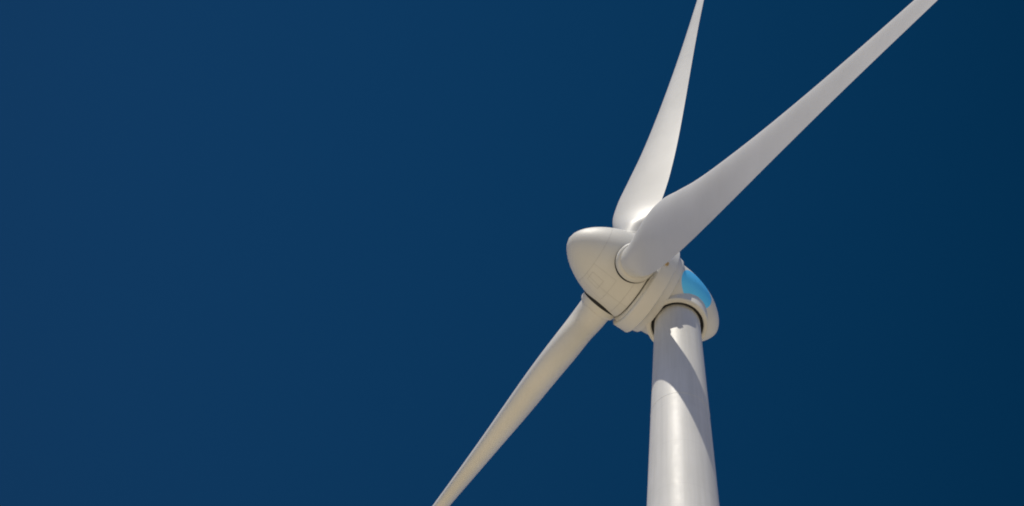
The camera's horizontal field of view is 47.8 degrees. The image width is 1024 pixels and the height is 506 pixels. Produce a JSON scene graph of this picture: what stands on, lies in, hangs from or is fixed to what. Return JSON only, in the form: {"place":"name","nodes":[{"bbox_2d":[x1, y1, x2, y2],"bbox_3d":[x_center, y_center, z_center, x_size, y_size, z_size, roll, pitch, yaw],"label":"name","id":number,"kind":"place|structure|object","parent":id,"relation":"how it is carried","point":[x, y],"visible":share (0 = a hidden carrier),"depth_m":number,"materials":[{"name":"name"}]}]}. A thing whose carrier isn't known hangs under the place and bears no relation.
{"place":"outdoors","nodes":[
{"label":"outdoors","id":0,"kind":"place"},
{"bbox_2d":[0,0,1023,505],"label":"sky","id":1,"kind":"structure","parent":0,"point":[253,252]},
{"bbox_3d":[2.196,25.341,9.941,7.200,0.450,7.200,-2,-65,8],"label":"foundation","id":2,"kind":"object","parent":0,"visible":0},
{"bbox_2d":[647,304,718,505],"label":"tower","id":3,"kind":"structure","parent":2,"relation":"on","point":[681,469],"depth_m":47.12,"materials":[{"name":"metal"}]},
{"bbox_2d":[651,302,702,332],"bbox_3d":[8.148,3.327,56.990,2.550,0.800,2.550,-2,-65,8],"label":"gap","id":4,"kind":"object","parent":3,"relation":"attached to","point":[691,307],"visible":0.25,"depth_m":56.32,"materials":[{"name":"black"}]},
{"bbox_2d":[650,392,709,416],"bbox_3d":[7.157,6.994,49.152,2.517,0.080,2.517,-2,-65,8],"label":"tower seam","id":5,"kind":"object","parent":3,"relation":"attached to","point":[678,392],"visible":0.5,"depth_m":48.69,"materials":[{"name":"white metal"}]},
{"bbox_2d":[433,0,936,505],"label":"wind turbine","id":6,"kind":"object","parent":3,"relation":"on","point":[631,270],"visible":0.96,"depth_m":56.46,"materials":[{"name":"paint"}]},
{"bbox_2d":[646,293,707,341],"bbox_3d":[8.144,3.341,56.958,3.000,1.070,3.000,-2,-65,8],"label":"collar","id":7,"kind":"object","parent":6,"relation":"attached to","point":[696,303],"visible":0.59,"depth_m":56.16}
]}

